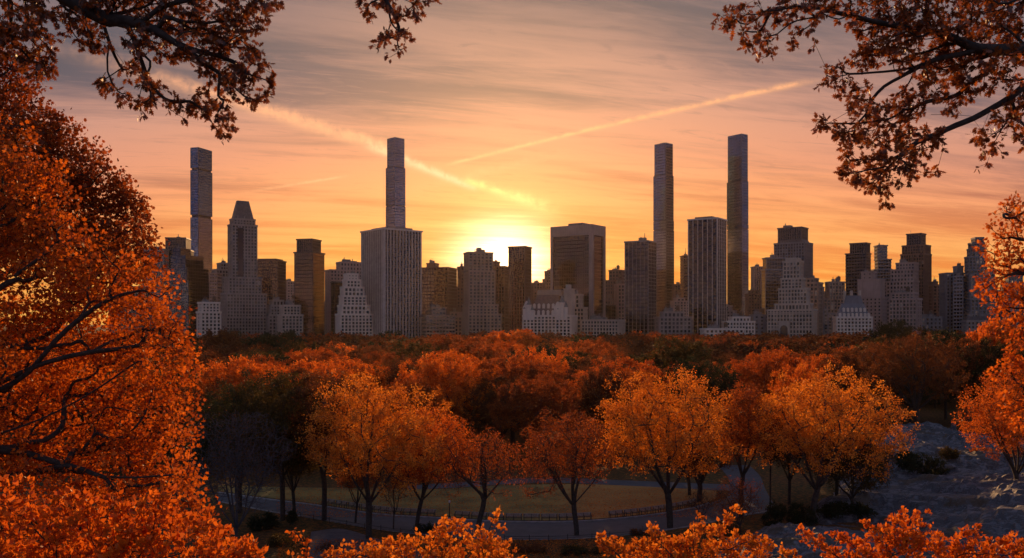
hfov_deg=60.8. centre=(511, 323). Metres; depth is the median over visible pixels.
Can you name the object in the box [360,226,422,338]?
fluted tower
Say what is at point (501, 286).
office tower
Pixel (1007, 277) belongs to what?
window
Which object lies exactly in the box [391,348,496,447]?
park tree
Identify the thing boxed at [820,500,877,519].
shrub
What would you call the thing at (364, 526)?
rail fence
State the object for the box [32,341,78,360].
park tree
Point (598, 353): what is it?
park tree
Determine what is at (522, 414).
park tree
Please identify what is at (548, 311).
chateau hotel
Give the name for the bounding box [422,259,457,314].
office tower
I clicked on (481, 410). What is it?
park tree
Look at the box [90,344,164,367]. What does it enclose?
park tree
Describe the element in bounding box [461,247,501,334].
stepped hotel
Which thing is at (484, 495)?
park tree
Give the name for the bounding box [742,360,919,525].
park tree
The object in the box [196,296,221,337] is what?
apartment block
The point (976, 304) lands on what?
window
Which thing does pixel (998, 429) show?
park tree
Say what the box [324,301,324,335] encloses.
city block
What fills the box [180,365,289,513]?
park tree
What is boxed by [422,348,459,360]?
park tree
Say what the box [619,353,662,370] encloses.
park tree
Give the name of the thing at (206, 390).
park tree
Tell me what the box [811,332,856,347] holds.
park tree
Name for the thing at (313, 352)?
park tree
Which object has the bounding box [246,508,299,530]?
shrub
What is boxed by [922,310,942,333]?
apartment block
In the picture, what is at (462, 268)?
window
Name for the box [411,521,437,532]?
shrub
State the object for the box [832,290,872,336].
ornate building
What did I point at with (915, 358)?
park tree
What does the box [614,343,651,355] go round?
park tree
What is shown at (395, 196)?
skyscraper
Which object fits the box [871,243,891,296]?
office tower
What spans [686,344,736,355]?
park tree
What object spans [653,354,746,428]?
park tree
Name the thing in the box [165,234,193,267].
office tower
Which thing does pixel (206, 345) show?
park tree
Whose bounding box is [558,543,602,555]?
shrub
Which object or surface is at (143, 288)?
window
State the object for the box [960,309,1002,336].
apartment block
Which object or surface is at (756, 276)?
office tower
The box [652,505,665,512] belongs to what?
park bench
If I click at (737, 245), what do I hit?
skyscraper
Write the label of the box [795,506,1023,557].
shrub
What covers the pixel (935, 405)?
park tree
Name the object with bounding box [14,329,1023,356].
distant wood
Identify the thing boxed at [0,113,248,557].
maple tree
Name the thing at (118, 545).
shrub
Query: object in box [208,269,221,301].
apartment block
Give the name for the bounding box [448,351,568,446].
park tree
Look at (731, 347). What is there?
park tree
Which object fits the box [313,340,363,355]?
park tree
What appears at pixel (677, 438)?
park tree
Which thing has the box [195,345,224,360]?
park tree
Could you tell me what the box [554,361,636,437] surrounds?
park tree
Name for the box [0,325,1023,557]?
ground
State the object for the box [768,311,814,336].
window
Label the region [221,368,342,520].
park tree
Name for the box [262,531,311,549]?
shrub
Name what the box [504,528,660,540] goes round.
rail fence
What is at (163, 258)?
office tower
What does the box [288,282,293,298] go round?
window
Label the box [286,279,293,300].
office tower
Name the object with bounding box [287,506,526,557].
shrub
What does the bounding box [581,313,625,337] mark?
hotel block
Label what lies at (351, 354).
park tree
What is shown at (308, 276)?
glass tower
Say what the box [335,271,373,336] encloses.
apartment tower
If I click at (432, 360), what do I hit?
park tree
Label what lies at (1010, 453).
shrub
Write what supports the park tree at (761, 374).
on the ground at (802, 490)
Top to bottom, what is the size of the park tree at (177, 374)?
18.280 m
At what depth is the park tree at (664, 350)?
349.42 m
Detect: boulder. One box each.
[931,462,956,469]
[950,422,956,429]
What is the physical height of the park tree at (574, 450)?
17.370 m
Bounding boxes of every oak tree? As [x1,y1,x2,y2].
[0,0,441,144]
[710,0,1023,210]
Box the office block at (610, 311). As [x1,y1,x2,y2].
[606,304,615,318]
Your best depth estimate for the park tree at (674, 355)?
295.81 m
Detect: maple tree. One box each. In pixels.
[0,23,173,319]
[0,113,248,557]
[969,191,1023,438]
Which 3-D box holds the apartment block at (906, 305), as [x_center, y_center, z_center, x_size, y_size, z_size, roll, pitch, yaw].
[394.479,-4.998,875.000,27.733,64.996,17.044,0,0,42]
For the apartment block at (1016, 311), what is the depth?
873.43 m
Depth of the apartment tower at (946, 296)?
921.97 m
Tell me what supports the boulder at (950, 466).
on the rock outcrop
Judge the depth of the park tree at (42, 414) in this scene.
167.79 m
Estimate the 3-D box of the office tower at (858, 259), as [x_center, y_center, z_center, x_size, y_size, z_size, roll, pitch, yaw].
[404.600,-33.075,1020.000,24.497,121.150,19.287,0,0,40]
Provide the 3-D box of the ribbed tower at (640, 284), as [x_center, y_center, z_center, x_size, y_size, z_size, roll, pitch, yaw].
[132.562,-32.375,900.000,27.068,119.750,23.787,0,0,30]
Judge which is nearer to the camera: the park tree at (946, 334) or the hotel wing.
the park tree at (946, 334)
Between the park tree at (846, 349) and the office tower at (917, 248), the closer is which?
the park tree at (846, 349)
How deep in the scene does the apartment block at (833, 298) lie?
953.24 m
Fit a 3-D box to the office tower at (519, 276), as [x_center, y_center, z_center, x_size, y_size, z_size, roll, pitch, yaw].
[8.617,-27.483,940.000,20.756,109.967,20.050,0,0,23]
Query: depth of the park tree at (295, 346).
343.61 m
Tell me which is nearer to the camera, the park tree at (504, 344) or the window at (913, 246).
the park tree at (504, 344)
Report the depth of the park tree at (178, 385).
185.22 m
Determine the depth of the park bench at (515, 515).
121.88 m
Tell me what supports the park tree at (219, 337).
on the ground at (802, 490)
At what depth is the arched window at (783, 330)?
860.72 m
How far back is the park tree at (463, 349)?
363.68 m
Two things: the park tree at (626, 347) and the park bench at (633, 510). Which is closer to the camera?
the park bench at (633, 510)
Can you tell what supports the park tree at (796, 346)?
on the ground at (802, 490)
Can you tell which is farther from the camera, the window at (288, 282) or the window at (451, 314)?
the window at (288, 282)
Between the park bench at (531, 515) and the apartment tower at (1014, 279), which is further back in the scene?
the apartment tower at (1014, 279)
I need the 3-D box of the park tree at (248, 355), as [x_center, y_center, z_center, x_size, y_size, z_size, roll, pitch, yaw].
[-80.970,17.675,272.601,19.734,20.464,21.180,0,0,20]
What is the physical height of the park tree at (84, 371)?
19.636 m
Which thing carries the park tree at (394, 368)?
on the ground at (802, 490)
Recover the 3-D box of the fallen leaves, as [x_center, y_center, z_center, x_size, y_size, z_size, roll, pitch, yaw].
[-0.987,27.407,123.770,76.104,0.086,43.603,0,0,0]
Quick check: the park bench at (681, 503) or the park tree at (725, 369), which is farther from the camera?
the park tree at (725, 369)
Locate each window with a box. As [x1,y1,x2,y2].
[116,288,144,332]
[212,264,227,292]
[222,220,265,332]
[270,302,281,335]
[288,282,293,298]
[326,263,360,332]
[342,329,371,335]
[451,314,460,334]
[458,268,462,313]
[470,302,499,333]
[532,284,541,302]
[575,296,582,331]
[606,271,620,303]
[619,285,623,318]
[657,313,689,334]
[673,285,679,300]
[674,299,687,314]
[706,330,742,336]
[728,318,753,335]
[749,291,760,316]
[756,316,766,332]
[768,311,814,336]
[775,243,803,260]
[780,325,787,336]
[807,280,816,308]
[824,311,835,335]
[825,283,843,311]
[863,273,879,331]
[887,264,915,321]
[901,246,922,313]
[923,318,940,327]
[934,286,938,316]
[947,274,962,331]
[966,239,1003,319]
[969,322,987,331]
[1001,277,1021,308]
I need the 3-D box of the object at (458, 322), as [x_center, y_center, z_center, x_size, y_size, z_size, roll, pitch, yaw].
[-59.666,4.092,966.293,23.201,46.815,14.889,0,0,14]
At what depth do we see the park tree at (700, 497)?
119.10 m
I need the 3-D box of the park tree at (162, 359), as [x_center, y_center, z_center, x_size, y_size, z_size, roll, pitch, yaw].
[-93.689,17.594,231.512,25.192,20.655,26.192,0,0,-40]
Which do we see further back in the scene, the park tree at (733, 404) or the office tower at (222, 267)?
the office tower at (222, 267)
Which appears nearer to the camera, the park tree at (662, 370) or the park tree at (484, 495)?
the park tree at (484, 495)
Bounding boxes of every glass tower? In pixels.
[169,244,208,335]
[293,238,324,336]
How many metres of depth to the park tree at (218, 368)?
186.81 m
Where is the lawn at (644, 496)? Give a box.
[218,484,715,519]
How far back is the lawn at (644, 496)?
136.96 m
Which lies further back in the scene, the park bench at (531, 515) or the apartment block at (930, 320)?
the apartment block at (930, 320)
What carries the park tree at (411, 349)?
on the ground at (802, 490)
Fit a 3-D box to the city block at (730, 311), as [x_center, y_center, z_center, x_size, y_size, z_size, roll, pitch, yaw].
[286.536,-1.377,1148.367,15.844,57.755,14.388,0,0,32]
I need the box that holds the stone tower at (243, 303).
[220,200,266,337]
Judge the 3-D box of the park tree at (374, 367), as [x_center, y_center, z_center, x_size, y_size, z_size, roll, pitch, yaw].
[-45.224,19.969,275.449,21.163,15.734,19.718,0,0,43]
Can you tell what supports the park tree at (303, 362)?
on the ground at (802, 490)
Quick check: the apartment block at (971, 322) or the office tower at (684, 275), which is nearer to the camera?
the apartment block at (971, 322)
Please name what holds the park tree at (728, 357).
on the ground at (802, 490)
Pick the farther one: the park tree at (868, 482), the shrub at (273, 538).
the park tree at (868, 482)
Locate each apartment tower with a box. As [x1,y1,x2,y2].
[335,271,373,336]
[614,278,624,318]
[857,268,887,336]
[885,256,919,321]
[939,263,964,331]
[964,237,1005,319]
[1000,272,1023,309]
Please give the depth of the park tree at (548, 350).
259.13 m
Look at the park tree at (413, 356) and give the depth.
271.00 m
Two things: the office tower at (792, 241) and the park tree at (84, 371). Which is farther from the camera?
the office tower at (792, 241)
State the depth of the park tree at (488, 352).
303.88 m
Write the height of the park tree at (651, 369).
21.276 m
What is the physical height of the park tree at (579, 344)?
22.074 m
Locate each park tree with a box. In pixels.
[0,365,99,453]
[8,351,68,424]
[28,368,142,463]
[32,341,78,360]
[53,349,125,373]
[66,375,171,470]
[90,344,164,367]
[98,362,189,446]
[119,353,202,384]
[150,385,233,472]
[151,366,209,422]
[161,343,208,360]
[178,350,229,374]
[179,355,275,406]
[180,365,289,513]
[190,374,274,423]
[195,340,222,350]
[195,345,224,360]
[198,326,249,348]
[213,340,264,360]
[221,350,244,360]
[221,350,305,370]
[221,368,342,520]
[223,347,276,363]
[235,353,289,382]
[236,330,320,351]
[247,366,346,470]
[249,409,324,514]
[257,357,357,399]
[268,338,320,355]
[274,351,299,360]
[277,346,343,366]
[279,370,368,520]
[293,369,452,538]
[296,351,359,372]
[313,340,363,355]
[314,354,393,437]
[318,343,371,367]
[335,453,382,522]
[347,417,442,459]
[356,362,381,369]
[360,342,390,353]
[360,352,445,398]
[365,350,399,365]
[367,364,418,375]
[373,375,441,471]
[373,402,480,529]
[373,469,415,527]
[381,351,425,366]
[390,339,443,357]
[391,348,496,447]
[403,353,456,368]
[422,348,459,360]
[424,418,531,536]
[427,332,488,351]
[440,355,506,436]
[442,338,489,354]
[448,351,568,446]
[454,341,518,366]
[461,375,537,456]
[464,328,565,348]
[485,372,587,464]
[490,338,523,348]
[492,342,528,352]
[494,353,514,363]
[499,346,569,405]
[503,343,578,374]
[510,403,617,534]
[520,343,561,360]
[532,344,576,356]
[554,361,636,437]
[559,349,603,360]
[559,350,596,371]
[566,356,681,451]
[567,355,638,373]
[569,363,640,461]
[570,337,609,355]
[573,342,624,359]
[583,364,742,527]
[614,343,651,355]
[616,339,654,356]
[617,346,647,357]
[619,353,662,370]
[640,333,714,368]
[648,338,687,355]
[648,366,693,423]
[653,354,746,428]
[655,421,708,494]
[663,360,708,371]
[675,429,736,501]
[683,376,757,443]
[683,483,715,521]
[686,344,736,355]
[698,360,726,378]
[701,353,745,364]
[701,380,783,517]
[702,345,753,360]
[707,338,733,351]
[708,361,753,423]
[711,475,764,533]
[714,343,746,353]
[727,349,815,405]
[736,342,790,355]
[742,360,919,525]
[743,348,818,379]
[755,406,787,506]
[758,408,821,504]
[760,344,793,352]
[766,360,834,460]
[768,337,815,356]
[771,372,839,407]
[796,347,834,358]
[802,426,897,503]
[803,408,879,495]
[804,354,867,410]
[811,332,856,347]
[817,344,903,418]
[830,343,887,395]
[845,335,908,411]
[856,330,970,422]
[868,317,908,343]
[872,359,958,422]
[890,324,944,344]
[913,327,974,419]
[924,337,1007,426]
[928,386,953,407]
[950,369,1023,479]
[951,336,1023,415]
[965,312,1023,357]
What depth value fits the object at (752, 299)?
1170.86 m
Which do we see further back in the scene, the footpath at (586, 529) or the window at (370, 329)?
the window at (370, 329)
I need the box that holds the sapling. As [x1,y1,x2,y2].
[285,527,312,557]
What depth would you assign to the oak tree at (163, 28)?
11.94 m
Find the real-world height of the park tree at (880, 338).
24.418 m
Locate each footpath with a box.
[218,493,736,537]
[408,477,729,490]
[703,465,775,516]
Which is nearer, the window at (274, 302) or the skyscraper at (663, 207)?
the window at (274, 302)
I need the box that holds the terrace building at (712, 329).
[699,321,744,336]
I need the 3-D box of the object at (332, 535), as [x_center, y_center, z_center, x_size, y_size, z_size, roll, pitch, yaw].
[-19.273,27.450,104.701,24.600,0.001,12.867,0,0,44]
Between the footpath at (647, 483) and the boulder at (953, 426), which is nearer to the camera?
the footpath at (647, 483)
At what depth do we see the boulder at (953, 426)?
200.87 m
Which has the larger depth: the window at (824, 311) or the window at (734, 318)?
the window at (824, 311)
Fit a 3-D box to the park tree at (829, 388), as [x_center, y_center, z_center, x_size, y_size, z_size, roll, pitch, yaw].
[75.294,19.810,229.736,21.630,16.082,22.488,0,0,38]
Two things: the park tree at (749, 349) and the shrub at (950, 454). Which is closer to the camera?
the shrub at (950, 454)
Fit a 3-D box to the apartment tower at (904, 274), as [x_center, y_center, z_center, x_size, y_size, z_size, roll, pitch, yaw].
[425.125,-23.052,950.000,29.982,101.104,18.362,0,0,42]
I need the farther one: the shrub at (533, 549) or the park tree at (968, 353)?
the park tree at (968, 353)
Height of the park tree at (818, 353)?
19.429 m
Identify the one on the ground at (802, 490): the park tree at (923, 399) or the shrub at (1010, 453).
the park tree at (923, 399)
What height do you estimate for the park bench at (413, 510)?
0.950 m
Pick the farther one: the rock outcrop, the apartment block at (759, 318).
the apartment block at (759, 318)
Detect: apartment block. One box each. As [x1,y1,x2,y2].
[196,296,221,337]
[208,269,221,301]
[266,293,283,335]
[277,299,303,335]
[421,303,455,336]
[654,304,691,336]
[721,310,755,335]
[749,308,766,336]
[806,272,823,335]
[823,276,844,312]
[888,286,922,334]
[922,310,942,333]
[928,279,938,316]
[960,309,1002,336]
[1002,305,1023,331]
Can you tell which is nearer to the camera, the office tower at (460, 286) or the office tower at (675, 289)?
the office tower at (460, 286)
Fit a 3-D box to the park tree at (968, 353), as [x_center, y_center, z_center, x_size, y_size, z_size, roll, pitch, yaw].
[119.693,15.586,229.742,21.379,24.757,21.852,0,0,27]
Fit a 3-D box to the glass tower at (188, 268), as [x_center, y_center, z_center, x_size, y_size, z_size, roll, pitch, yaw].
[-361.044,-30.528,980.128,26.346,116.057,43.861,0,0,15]
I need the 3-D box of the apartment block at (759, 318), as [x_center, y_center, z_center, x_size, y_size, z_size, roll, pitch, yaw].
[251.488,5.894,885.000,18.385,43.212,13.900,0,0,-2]
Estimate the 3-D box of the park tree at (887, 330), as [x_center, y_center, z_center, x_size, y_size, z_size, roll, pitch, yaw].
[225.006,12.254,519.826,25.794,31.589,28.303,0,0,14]
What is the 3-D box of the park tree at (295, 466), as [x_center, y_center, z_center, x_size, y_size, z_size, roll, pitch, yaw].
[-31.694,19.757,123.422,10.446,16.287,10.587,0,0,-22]
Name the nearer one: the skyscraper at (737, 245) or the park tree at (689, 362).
the park tree at (689, 362)
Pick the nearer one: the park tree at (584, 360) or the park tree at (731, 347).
the park tree at (584, 360)
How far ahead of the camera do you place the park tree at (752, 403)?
121.83 m
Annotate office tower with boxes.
[142,245,168,332]
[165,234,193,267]
[211,261,227,292]
[257,258,286,304]
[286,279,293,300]
[324,257,360,335]
[330,281,341,334]
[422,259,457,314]
[457,264,463,313]
[493,260,507,334]
[508,246,531,335]
[532,280,542,302]
[542,268,549,289]
[550,223,605,318]
[606,265,624,304]
[672,282,679,300]
[680,248,687,300]
[750,264,762,292]
[760,255,786,313]
[774,224,812,277]
[845,242,871,294]
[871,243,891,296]
[900,233,931,313]
[952,270,966,333]
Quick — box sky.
[0,0,1023,324]
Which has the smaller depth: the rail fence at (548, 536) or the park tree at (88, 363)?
the rail fence at (548, 536)
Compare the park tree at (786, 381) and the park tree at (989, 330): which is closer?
the park tree at (786, 381)
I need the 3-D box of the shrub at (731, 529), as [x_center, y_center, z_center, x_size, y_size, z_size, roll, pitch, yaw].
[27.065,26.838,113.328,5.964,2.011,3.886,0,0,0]
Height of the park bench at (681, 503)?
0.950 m
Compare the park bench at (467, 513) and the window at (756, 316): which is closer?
the park bench at (467, 513)
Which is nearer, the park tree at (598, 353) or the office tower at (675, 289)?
the park tree at (598, 353)
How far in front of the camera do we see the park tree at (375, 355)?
323.19 m
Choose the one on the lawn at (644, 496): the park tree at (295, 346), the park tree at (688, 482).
the park tree at (688, 482)
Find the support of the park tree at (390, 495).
on the ground at (802, 490)
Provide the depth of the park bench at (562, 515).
121.85 m
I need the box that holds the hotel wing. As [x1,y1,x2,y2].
[575,290,587,333]
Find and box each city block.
[108,286,145,333]
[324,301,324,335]
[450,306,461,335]
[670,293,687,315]
[727,301,736,320]
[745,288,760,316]
[823,309,835,336]
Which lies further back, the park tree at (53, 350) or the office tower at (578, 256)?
the office tower at (578, 256)
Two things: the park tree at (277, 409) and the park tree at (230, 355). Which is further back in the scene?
the park tree at (230, 355)
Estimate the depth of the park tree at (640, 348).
365.07 m
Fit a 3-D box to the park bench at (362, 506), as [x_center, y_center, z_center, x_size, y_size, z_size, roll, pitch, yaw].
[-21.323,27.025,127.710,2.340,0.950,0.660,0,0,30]
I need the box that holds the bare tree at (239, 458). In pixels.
[171,410,297,538]
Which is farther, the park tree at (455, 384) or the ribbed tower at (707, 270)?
the ribbed tower at (707, 270)
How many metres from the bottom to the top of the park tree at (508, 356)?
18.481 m
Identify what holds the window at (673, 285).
in the office tower at (675, 289)
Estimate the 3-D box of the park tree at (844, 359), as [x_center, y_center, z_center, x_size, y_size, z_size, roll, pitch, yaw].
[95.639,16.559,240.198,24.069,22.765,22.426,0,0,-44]
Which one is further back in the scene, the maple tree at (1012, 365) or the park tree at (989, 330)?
the park tree at (989, 330)
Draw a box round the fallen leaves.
[276,488,733,557]
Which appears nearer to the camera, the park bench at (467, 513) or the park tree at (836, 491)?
the park bench at (467, 513)
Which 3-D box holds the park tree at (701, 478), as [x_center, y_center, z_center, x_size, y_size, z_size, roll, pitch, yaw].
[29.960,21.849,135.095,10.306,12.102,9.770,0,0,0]
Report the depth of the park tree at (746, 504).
113.43 m
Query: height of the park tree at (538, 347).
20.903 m
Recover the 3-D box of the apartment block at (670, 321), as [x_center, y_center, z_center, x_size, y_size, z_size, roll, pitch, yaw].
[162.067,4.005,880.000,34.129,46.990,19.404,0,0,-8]
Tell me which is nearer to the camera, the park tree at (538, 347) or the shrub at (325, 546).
the shrub at (325, 546)
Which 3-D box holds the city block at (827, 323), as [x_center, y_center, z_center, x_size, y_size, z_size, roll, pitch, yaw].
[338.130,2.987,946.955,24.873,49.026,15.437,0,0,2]
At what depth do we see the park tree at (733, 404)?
191.93 m
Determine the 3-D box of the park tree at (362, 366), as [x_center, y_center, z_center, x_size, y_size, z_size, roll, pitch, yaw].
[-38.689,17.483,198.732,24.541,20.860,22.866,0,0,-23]
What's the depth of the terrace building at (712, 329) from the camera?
841.86 m
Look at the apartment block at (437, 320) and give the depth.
873.36 m
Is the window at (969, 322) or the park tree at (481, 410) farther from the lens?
the window at (969, 322)
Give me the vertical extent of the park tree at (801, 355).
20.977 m
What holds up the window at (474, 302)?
in the stepped hotel at (480, 308)
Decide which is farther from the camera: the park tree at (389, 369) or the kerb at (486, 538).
the park tree at (389, 369)
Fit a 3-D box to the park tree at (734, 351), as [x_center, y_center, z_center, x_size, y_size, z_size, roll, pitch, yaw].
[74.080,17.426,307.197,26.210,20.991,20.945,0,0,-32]
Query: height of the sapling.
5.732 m
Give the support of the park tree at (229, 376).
on the ground at (802, 490)
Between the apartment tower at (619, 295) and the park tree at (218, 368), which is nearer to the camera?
the park tree at (218, 368)
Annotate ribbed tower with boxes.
[624,233,656,336]
[687,216,726,334]
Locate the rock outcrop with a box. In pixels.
[709,421,1023,557]
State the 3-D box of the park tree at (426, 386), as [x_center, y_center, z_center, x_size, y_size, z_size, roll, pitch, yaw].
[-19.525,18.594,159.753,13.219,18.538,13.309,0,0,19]
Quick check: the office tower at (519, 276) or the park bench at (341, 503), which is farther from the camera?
the office tower at (519, 276)
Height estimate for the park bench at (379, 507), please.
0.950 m
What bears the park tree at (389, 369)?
on the ground at (802, 490)
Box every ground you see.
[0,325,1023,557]
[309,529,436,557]
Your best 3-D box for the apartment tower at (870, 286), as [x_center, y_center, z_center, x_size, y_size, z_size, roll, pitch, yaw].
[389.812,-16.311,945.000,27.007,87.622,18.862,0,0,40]
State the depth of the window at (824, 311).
940.03 m
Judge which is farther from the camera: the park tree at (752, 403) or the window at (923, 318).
the window at (923, 318)
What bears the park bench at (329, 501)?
on the ground at (802, 490)
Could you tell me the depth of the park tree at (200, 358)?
249.25 m
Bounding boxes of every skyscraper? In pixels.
[190,147,211,272]
[386,137,405,227]
[653,143,673,316]
[727,134,748,315]
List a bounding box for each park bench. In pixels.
[321,499,334,504]
[334,500,347,508]
[346,502,360,508]
[359,504,373,510]
[372,505,387,512]
[402,508,416,512]
[421,509,435,513]
[454,511,470,518]
[471,512,487,519]
[488,513,503,519]
[505,513,521,520]
[523,513,539,520]
[541,513,557,520]
[558,513,572,520]
[577,512,591,519]
[608,510,623,517]
[624,508,639,516]
[639,506,652,514]
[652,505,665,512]
[677,500,689,508]
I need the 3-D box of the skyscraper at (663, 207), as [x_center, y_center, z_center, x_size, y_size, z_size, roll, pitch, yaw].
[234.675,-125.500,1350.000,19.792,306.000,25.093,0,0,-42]
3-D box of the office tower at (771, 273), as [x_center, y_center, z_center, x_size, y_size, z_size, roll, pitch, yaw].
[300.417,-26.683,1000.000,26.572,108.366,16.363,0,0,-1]
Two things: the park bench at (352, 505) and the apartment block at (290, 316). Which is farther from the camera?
the apartment block at (290, 316)
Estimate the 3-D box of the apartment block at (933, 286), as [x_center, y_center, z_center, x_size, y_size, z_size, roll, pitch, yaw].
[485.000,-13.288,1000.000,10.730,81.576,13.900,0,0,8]
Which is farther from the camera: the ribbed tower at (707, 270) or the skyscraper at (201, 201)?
the skyscraper at (201, 201)
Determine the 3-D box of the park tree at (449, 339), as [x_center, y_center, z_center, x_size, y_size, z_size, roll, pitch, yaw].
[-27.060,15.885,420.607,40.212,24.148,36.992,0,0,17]
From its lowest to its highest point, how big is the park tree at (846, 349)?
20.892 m
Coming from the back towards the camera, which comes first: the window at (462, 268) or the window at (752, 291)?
the window at (752, 291)
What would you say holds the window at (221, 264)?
in the office tower at (222, 267)
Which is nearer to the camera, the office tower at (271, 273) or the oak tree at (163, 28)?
the oak tree at (163, 28)
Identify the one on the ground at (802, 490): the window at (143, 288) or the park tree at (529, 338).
the park tree at (529, 338)
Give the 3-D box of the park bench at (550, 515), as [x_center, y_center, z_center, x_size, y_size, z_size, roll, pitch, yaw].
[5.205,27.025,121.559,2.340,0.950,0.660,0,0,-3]
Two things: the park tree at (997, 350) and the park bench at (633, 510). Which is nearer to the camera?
the park bench at (633, 510)
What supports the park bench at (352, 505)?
on the ground at (802, 490)
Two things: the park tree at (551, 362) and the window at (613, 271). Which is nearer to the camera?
the park tree at (551, 362)
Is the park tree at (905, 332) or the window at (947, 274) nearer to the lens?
the park tree at (905, 332)
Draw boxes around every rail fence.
[300,512,473,537]
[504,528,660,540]
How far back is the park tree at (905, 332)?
480.28 m
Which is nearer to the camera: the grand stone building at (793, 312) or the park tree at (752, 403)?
the park tree at (752, 403)
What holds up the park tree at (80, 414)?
on the ground at (802, 490)
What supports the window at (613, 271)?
in the office tower at (615, 274)
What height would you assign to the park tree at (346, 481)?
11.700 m
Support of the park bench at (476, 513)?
on the ground at (802, 490)
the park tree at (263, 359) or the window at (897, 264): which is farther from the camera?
the window at (897, 264)
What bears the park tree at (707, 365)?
on the ground at (802, 490)
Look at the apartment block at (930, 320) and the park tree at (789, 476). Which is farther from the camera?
the apartment block at (930, 320)
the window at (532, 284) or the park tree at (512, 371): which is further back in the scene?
the window at (532, 284)
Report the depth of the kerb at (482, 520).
123.95 m
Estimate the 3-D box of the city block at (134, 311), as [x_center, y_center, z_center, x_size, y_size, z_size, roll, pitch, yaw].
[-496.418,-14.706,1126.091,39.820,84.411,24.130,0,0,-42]
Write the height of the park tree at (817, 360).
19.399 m
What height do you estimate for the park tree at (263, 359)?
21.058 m
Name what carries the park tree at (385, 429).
on the ground at (802, 490)
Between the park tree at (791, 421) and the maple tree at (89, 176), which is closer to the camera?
the maple tree at (89, 176)
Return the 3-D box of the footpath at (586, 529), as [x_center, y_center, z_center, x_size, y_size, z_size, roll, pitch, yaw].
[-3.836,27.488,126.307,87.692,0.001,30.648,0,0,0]
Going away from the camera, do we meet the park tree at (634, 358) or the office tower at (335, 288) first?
the park tree at (634, 358)
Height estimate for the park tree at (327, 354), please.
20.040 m
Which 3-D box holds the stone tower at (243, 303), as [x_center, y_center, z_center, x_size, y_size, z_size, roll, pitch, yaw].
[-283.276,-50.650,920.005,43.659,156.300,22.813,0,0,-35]
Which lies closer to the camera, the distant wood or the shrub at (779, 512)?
the shrub at (779, 512)
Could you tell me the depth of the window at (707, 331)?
841.40 m
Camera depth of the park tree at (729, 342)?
379.31 m
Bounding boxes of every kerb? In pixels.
[218,492,709,522]
[218,501,765,539]
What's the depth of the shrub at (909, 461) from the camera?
140.19 m
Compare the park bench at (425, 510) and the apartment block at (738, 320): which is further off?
the apartment block at (738, 320)
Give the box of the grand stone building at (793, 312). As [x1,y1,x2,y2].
[767,256,817,337]
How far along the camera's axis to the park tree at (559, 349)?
335.88 m
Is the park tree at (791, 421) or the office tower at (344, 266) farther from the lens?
the office tower at (344, 266)
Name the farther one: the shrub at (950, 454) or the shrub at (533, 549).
the shrub at (950, 454)
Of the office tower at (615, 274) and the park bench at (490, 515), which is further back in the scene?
the office tower at (615, 274)
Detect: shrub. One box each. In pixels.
[0,473,268,557]
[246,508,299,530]
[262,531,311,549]
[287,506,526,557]
[315,539,344,550]
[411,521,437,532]
[510,539,547,553]
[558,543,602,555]
[595,504,801,557]
[630,526,649,536]
[703,522,744,534]
[760,500,821,525]
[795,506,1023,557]
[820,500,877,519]
[893,450,949,474]
[938,444,960,459]
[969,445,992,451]
[985,444,1023,459]
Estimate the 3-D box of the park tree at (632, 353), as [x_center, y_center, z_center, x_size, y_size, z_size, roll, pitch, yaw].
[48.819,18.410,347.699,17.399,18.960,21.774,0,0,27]
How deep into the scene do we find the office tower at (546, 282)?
1143.17 m
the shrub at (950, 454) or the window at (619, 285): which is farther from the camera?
the window at (619, 285)
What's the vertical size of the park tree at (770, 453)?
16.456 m
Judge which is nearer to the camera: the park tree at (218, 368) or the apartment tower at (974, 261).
the park tree at (218, 368)
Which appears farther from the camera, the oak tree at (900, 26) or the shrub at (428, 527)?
the shrub at (428, 527)
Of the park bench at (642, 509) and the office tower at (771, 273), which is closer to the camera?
the park bench at (642, 509)
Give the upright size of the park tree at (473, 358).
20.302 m
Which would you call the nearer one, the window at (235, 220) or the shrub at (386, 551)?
the shrub at (386, 551)
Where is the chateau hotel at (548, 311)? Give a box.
[522,284,577,337]
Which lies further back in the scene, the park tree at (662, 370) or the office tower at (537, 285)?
the office tower at (537, 285)
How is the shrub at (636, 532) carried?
on the ground at (802, 490)
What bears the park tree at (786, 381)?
on the ground at (802, 490)
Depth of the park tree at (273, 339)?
418.19 m
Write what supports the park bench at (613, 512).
on the ground at (802, 490)
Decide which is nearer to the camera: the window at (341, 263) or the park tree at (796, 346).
the park tree at (796, 346)

